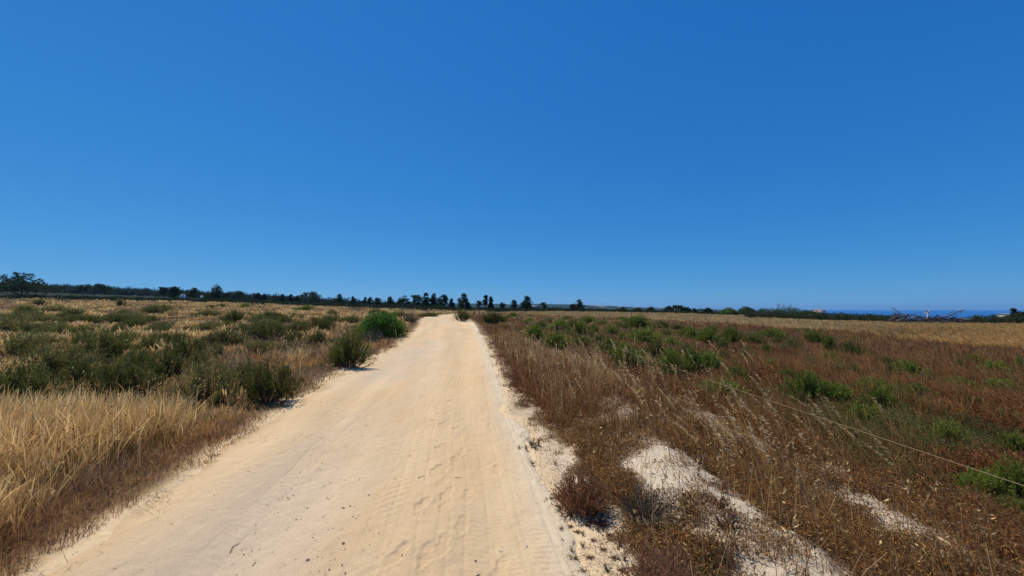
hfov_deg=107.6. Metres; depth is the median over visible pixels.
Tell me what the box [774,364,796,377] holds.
heath shrub
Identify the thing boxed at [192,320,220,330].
heath shrub
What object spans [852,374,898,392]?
heath shrub
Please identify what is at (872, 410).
heath shrub
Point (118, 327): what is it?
heath shrub
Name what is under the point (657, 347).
heath shrub
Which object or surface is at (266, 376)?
heath shrub
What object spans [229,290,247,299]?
pine tree
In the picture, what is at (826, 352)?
heath shrub
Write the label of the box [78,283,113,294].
pine tree
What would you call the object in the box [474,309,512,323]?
heath shrub
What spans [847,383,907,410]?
heath shrub
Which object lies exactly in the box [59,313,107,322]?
heath shrub
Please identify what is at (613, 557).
weed
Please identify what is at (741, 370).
heath shrub
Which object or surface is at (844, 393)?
heath shrub
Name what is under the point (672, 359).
heath shrub
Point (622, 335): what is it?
heath shrub
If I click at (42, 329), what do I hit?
heath shrub
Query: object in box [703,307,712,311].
pine tree
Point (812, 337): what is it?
heath shrub
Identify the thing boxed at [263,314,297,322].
heath shrub
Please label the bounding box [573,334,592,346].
heath shrub
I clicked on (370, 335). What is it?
twiggy bush
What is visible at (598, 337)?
heath shrub
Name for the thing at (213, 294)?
pine tree
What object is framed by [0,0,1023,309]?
sky
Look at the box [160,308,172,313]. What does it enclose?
heath shrub
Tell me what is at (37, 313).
heath shrub
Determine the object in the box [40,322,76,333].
heath shrub
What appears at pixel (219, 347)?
heath shrub
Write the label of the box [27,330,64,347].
heath shrub
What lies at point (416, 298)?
pine tree
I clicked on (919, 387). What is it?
heath shrub
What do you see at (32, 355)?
heath shrub
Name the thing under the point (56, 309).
heath shrub
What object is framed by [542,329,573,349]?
heath shrub
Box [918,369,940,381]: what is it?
heath shrub
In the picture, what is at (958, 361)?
heath shrub
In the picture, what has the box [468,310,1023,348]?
straw grass
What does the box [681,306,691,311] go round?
pine tree
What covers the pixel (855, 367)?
heath shrub
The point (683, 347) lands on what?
heath shrub
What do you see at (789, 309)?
dome tree
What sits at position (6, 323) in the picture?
heath shrub
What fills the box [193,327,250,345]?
heath shrub
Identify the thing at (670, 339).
heath shrub
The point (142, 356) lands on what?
heath shrub
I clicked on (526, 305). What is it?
pine tree
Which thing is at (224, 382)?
heath shrub
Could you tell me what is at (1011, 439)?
heath shrub
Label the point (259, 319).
heath shrub
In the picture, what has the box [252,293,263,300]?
pine tree
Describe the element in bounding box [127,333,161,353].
heath shrub
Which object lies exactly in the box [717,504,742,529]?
weed
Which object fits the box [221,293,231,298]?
pine tree
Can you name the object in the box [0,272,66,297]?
pine tree
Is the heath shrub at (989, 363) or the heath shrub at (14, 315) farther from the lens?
the heath shrub at (14, 315)
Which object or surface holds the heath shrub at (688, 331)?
on the ground at (54, 559)
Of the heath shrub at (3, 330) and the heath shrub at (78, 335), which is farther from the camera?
the heath shrub at (3, 330)
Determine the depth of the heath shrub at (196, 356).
10.53 m
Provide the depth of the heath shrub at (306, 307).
64.66 m
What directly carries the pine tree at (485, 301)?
on the ground at (54, 559)
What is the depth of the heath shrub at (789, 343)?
14.75 m
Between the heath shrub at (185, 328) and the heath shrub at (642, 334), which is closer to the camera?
the heath shrub at (642, 334)
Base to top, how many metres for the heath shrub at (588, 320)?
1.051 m
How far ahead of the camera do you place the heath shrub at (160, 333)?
17.38 m
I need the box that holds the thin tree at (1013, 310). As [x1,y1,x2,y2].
[1009,308,1017,319]
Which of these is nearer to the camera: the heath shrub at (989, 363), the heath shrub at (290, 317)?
the heath shrub at (989, 363)
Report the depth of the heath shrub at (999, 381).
7.50 m
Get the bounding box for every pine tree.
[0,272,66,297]
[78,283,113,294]
[158,287,170,296]
[168,286,182,297]
[188,287,197,299]
[199,284,229,299]
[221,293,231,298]
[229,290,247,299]
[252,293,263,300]
[277,294,286,301]
[288,294,292,301]
[298,291,321,303]
[334,293,343,303]
[367,297,372,304]
[374,297,380,304]
[385,296,393,304]
[394,295,411,305]
[410,295,421,305]
[419,293,431,306]
[430,293,438,305]
[437,294,448,305]
[448,298,454,306]
[457,293,472,308]
[482,295,488,307]
[487,296,493,307]
[510,300,516,308]
[520,296,534,308]
[573,299,584,310]
[672,304,682,309]
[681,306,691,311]
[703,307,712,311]
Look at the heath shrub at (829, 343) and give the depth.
14.85 m
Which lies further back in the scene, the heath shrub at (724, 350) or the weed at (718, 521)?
the heath shrub at (724, 350)
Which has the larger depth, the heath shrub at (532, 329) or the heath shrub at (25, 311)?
the heath shrub at (25, 311)
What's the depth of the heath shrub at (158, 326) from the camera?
22.84 m
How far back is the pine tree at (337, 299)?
149.38 m
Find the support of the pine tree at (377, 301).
on the ground at (54, 559)
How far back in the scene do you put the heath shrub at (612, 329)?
23.42 m
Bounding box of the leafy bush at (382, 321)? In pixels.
[354,308,410,338]
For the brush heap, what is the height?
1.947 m
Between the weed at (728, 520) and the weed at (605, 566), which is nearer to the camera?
the weed at (605, 566)
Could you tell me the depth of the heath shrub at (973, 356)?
11.65 m
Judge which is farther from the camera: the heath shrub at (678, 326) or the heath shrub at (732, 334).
the heath shrub at (678, 326)
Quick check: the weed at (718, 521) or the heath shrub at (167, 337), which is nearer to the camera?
the weed at (718, 521)
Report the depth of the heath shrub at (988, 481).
3.40 m
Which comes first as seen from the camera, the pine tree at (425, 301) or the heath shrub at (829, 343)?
the heath shrub at (829, 343)
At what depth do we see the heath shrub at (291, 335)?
18.87 m
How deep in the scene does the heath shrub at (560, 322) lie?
26.43 m
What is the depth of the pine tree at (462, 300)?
124.47 m
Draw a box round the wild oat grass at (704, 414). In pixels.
[499,324,919,524]
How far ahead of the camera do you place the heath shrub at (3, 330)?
21.93 m
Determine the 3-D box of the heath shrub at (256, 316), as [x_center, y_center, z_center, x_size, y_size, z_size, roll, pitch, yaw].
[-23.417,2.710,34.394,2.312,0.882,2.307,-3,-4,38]
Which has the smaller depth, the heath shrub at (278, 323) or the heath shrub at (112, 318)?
the heath shrub at (278, 323)
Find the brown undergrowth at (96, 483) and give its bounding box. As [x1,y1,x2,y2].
[0,298,489,575]
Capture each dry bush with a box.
[549,460,615,520]
[617,531,704,575]
[619,480,675,524]
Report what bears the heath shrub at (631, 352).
on the ground at (54, 559)
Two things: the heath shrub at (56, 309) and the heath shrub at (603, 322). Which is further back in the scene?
the heath shrub at (56, 309)
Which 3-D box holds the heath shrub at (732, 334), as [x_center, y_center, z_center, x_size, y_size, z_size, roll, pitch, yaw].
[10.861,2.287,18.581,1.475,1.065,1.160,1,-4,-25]
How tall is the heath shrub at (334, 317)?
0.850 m
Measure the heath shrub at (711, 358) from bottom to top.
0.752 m
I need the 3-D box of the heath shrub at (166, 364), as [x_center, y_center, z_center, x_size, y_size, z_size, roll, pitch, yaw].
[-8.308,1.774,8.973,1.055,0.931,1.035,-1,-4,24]
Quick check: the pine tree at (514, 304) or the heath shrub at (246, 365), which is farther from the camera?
the pine tree at (514, 304)
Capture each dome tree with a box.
[720,307,737,313]
[737,306,755,314]
[753,307,783,312]
[776,306,807,312]
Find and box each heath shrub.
[0,312,31,319]
[0,315,47,332]
[0,322,43,331]
[0,327,52,357]
[0,357,83,403]
[7,342,116,379]
[8,305,41,311]
[8,308,51,315]
[8,322,45,333]
[10,341,58,363]
[16,326,53,338]
[20,312,59,322]
[21,310,46,316]
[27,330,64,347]
[29,299,51,304]
[39,304,69,312]
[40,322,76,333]
[41,320,76,331]
[48,313,85,322]
[50,312,70,316]
[51,307,90,315]
[52,326,144,359]
[53,328,108,346]
[53,353,103,383]
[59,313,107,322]
[60,324,99,334]
[69,350,168,400]
[79,322,106,327]
[100,313,126,323]
[106,322,131,333]
[111,309,134,313]
[113,298,126,305]
[115,317,151,328]
[115,329,144,340]
[115,346,159,368]
[118,311,155,319]
[120,313,151,320]
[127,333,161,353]
[136,345,192,380]
[138,304,162,312]
[139,303,180,312]
[141,314,163,321]
[142,329,171,340]
[144,323,170,330]
[145,321,172,330]
[153,333,214,361]
[157,330,192,342]
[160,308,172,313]
[160,353,254,405]
[183,325,198,331]
[183,347,212,369]
[188,308,223,315]
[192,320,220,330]
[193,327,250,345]
[204,319,225,328]
[208,338,229,357]
[216,308,248,321]
[221,319,234,325]
[222,322,253,332]
[226,353,306,404]
[229,357,262,378]
[231,320,292,339]
[232,336,280,353]
[239,302,251,307]
[243,313,264,321]
[247,310,282,319]
[247,317,264,323]
[257,318,283,324]
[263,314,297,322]
[266,320,293,330]
[282,320,315,332]
[283,328,306,339]
[289,314,310,319]
[292,304,313,310]
[302,315,339,330]
[307,329,328,342]
[320,339,348,365]
[321,314,340,321]
[327,322,377,368]
[336,314,363,323]
[393,309,408,316]
[418,311,441,316]
[451,308,470,320]
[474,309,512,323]
[521,318,533,323]
[521,322,547,340]
[533,319,547,327]
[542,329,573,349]
[544,317,571,331]
[558,318,595,336]
[567,318,577,326]
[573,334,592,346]
[576,315,597,323]
[589,324,599,331]
[591,333,605,343]
[591,336,622,353]
[594,318,610,325]
[601,324,619,334]
[603,339,653,367]
[613,312,660,328]
[613,320,630,327]
[617,332,625,341]
[625,325,665,343]
[644,337,668,358]
[651,345,693,377]
[652,319,669,327]
[659,326,675,336]
[662,335,682,346]
[669,323,684,330]
[673,325,706,339]
[676,342,693,354]
[681,342,710,373]
[691,327,730,343]
[693,374,747,397]
[696,347,722,371]
[701,324,722,331]
[714,339,730,350]
[718,326,747,343]
[719,347,733,360]
[723,362,752,382]
[736,345,754,356]
[739,329,771,345]
[755,342,774,352]
[757,326,786,337]
[765,358,778,366]
[770,336,784,342]
[771,366,841,400]
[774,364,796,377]
[781,335,804,349]
[793,388,810,407]
[797,329,827,343]
[800,353,817,365]
[818,380,854,401]
[819,332,838,351]
[821,350,841,362]
[829,362,841,372]
[834,339,875,355]
[838,400,886,427]
[841,361,864,374]
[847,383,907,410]
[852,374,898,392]
[869,355,901,365]
[870,408,927,433]
[882,362,898,376]
[885,382,905,398]
[892,358,931,375]
[895,380,938,397]
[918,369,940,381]
[919,416,978,445]
[935,373,981,389]
[947,462,1018,498]
[951,354,966,367]
[954,392,983,405]
[961,353,987,363]
[975,358,1017,373]
[978,377,1023,394]
[980,452,1023,497]
[986,494,1023,514]
[989,430,1023,451]
[1011,355,1023,368]
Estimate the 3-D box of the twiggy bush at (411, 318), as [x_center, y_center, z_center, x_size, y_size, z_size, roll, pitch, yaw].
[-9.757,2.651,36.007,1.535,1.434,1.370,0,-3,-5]
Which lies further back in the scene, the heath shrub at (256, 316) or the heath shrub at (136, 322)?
the heath shrub at (256, 316)
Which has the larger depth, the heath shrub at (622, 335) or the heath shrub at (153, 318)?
the heath shrub at (153, 318)
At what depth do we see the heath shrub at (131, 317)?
31.93 m
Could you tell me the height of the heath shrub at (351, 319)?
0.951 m
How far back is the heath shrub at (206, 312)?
43.09 m
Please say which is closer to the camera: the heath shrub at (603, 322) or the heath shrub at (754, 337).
the heath shrub at (754, 337)
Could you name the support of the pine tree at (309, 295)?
on the ground at (54, 559)
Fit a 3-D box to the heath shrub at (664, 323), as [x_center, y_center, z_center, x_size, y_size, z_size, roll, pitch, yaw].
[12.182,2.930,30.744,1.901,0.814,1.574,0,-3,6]
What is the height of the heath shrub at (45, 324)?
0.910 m
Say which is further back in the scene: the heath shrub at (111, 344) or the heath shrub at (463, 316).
the heath shrub at (463, 316)
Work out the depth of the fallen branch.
55.77 m
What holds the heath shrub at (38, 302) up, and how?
on the ground at (54, 559)
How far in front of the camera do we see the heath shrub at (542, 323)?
28.91 m
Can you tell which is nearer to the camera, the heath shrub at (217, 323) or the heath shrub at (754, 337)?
the heath shrub at (754, 337)
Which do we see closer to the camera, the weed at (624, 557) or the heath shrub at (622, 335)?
the weed at (624, 557)
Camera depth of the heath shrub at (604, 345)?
14.05 m
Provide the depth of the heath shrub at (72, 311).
40.71 m
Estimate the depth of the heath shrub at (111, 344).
12.45 m
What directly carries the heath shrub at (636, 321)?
on the ground at (54, 559)
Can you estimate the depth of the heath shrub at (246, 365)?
9.02 m
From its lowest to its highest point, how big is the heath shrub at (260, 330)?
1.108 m
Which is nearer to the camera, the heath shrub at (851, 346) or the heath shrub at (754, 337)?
the heath shrub at (851, 346)
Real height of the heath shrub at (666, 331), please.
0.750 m
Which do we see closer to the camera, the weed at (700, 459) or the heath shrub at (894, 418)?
the weed at (700, 459)
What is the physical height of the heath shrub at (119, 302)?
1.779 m
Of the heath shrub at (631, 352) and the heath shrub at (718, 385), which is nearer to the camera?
the heath shrub at (718, 385)
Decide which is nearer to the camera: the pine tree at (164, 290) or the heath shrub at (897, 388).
the heath shrub at (897, 388)
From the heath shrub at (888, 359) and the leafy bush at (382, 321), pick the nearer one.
the heath shrub at (888, 359)
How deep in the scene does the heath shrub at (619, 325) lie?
30.40 m
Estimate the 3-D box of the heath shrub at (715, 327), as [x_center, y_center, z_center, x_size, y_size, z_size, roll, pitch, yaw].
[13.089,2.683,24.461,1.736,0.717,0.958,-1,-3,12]
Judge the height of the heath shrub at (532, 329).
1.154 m
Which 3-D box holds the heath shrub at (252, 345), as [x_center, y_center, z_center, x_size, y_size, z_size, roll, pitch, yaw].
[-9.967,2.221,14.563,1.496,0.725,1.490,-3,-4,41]
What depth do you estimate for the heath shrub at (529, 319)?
35.42 m
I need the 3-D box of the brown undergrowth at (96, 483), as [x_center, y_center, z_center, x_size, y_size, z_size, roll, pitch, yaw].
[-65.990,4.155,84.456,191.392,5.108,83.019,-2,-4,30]
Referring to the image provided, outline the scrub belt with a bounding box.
[0,293,456,309]
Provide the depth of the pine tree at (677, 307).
111.50 m
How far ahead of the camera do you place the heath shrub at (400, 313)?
47.30 m
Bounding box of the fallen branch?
[939,310,963,318]
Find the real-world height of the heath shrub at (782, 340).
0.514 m
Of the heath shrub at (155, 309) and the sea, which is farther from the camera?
the sea
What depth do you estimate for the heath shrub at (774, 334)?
21.47 m
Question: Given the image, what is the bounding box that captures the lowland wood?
[442,305,754,311]
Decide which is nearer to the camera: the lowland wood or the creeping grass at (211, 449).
the creeping grass at (211, 449)
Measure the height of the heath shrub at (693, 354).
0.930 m
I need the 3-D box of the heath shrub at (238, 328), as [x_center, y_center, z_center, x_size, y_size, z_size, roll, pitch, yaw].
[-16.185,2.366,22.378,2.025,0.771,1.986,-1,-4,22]
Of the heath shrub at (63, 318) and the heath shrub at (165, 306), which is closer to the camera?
the heath shrub at (63, 318)
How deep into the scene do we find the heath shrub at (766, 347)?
13.89 m
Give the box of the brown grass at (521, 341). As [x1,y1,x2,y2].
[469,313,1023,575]
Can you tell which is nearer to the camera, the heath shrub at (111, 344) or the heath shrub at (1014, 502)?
the heath shrub at (1014, 502)
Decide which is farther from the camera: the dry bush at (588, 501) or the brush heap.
the brush heap
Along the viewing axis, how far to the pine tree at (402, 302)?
164.30 m
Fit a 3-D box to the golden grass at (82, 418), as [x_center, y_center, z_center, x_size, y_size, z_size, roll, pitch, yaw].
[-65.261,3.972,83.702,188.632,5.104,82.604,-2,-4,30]
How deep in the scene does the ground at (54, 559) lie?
3.46 m
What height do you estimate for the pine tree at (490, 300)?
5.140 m
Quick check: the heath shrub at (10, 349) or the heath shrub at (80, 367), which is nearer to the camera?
the heath shrub at (80, 367)
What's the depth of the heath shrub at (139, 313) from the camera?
35.17 m
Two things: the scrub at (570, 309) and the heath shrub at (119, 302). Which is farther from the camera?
the scrub at (570, 309)
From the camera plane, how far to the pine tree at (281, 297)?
174.27 m
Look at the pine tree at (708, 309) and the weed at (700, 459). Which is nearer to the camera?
the weed at (700, 459)
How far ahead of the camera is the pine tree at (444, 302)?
147.28 m
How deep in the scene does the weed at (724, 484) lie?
3.27 m
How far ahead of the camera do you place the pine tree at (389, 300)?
149.54 m
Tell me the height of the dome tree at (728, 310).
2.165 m
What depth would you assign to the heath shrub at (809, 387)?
7.03 m
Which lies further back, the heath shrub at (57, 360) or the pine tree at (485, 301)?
the pine tree at (485, 301)
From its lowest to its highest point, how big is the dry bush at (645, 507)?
0.351 m
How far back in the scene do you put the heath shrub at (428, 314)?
51.38 m
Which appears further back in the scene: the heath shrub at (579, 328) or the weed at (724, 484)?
the heath shrub at (579, 328)
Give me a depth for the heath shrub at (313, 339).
17.83 m
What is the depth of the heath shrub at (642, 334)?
18.36 m
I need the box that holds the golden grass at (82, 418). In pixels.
[0,297,487,542]
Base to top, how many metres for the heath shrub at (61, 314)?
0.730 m
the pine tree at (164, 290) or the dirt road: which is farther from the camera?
the pine tree at (164, 290)
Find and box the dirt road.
[47,314,590,575]
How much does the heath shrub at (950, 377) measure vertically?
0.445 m
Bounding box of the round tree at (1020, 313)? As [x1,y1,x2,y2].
[1010,311,1023,322]
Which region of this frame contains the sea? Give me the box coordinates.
[757,310,1023,318]
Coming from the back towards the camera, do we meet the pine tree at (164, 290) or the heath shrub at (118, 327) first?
the pine tree at (164, 290)
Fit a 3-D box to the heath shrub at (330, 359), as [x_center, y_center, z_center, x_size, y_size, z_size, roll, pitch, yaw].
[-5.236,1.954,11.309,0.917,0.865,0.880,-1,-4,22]
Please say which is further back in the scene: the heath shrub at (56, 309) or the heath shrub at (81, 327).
the heath shrub at (56, 309)
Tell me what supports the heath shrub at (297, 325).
on the ground at (54, 559)
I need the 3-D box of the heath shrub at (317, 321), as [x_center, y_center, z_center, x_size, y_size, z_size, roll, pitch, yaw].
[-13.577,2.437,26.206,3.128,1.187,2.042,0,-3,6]
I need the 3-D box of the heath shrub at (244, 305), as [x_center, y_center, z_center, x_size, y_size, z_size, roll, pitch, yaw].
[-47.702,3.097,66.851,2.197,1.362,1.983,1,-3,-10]
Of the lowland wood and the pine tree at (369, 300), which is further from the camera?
the lowland wood
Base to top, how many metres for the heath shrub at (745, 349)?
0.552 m
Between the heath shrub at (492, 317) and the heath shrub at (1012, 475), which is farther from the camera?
the heath shrub at (492, 317)
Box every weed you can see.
[585,516,615,530]
[602,559,611,570]
[608,553,620,561]
[620,550,628,560]
[691,453,707,463]
[708,490,735,507]
[710,510,727,526]
[711,476,733,490]
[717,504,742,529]
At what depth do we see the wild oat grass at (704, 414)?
4.63 m
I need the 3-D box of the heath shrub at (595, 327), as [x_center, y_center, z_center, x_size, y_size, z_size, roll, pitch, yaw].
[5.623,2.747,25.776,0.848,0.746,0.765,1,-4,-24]
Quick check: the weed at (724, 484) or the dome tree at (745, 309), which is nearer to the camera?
the weed at (724, 484)
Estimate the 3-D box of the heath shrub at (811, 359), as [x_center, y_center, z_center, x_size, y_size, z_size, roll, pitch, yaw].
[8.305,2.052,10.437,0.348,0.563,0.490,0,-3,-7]
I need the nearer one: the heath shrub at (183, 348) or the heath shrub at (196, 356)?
the heath shrub at (196, 356)
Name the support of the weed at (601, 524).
on the ground at (54, 559)
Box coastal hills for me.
[382,302,743,312]
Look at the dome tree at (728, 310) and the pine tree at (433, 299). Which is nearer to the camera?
the dome tree at (728, 310)
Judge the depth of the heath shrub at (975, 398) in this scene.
6.44 m
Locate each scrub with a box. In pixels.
[449,307,746,314]
[742,310,1023,323]
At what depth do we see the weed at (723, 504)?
2.90 m
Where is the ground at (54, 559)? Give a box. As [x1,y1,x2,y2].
[0,291,1022,575]
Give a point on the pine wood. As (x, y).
(73, 289)
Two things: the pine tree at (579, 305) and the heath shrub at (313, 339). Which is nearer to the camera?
the heath shrub at (313, 339)
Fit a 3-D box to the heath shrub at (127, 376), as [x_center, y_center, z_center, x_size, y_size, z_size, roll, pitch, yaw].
[-7.273,1.638,6.874,1.560,1.029,1.130,0,-3,-3]
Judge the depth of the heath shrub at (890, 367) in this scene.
9.02 m
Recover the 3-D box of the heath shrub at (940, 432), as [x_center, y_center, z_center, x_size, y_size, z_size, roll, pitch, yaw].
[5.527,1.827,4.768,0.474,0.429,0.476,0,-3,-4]
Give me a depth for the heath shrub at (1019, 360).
10.54 m
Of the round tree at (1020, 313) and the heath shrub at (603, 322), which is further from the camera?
the round tree at (1020, 313)
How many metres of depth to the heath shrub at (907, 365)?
9.48 m
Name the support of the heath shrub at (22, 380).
on the ground at (54, 559)
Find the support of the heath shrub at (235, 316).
on the ground at (54, 559)
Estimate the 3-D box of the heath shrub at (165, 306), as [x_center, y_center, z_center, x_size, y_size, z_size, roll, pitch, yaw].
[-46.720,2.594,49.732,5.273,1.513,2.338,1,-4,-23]
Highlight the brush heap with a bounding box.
[887,312,967,322]
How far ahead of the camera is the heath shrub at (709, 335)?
18.14 m
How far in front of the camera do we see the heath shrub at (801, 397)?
6.32 m
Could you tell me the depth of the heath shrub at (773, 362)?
10.52 m
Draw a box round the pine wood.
[1,282,410,305]
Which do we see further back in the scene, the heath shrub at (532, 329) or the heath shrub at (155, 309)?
the heath shrub at (155, 309)
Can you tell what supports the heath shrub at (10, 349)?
on the ground at (54, 559)
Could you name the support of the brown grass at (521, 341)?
on the ground at (54, 559)
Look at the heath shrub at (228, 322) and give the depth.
29.82 m
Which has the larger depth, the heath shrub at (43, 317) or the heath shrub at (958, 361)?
the heath shrub at (43, 317)
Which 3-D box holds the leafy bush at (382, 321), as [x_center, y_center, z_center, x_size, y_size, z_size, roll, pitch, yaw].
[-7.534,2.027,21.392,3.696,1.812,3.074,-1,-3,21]
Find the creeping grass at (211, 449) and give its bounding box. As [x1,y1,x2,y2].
[0,320,630,575]
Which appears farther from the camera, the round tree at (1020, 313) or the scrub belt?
the scrub belt
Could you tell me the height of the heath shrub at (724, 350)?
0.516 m
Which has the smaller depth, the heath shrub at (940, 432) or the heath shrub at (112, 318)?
the heath shrub at (940, 432)
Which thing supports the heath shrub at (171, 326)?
on the ground at (54, 559)
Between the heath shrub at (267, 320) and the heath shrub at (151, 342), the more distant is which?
the heath shrub at (267, 320)
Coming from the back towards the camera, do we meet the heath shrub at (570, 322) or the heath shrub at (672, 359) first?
the heath shrub at (570, 322)
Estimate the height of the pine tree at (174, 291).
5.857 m
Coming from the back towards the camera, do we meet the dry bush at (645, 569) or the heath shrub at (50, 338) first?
the heath shrub at (50, 338)
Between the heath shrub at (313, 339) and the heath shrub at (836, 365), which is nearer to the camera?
the heath shrub at (836, 365)
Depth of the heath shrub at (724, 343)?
15.22 m
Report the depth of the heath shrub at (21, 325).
21.75 m
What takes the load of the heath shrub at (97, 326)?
on the ground at (54, 559)
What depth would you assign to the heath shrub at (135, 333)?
17.29 m
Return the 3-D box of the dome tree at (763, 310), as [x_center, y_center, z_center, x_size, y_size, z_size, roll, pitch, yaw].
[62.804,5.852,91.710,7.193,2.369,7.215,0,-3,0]
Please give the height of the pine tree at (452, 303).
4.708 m
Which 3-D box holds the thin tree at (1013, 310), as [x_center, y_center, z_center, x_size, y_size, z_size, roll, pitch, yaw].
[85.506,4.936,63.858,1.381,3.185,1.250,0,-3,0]
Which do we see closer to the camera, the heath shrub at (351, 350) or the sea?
the heath shrub at (351, 350)
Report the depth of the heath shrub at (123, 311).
45.02 m
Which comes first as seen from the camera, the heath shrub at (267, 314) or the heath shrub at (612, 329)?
the heath shrub at (612, 329)
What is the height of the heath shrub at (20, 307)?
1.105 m
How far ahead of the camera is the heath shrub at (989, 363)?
9.23 m
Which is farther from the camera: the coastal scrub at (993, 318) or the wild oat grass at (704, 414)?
the coastal scrub at (993, 318)
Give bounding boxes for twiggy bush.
[361,329,384,341]
[403,311,418,322]
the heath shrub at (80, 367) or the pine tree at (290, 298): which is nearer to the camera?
the heath shrub at (80, 367)
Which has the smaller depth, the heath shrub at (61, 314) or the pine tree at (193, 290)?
the heath shrub at (61, 314)

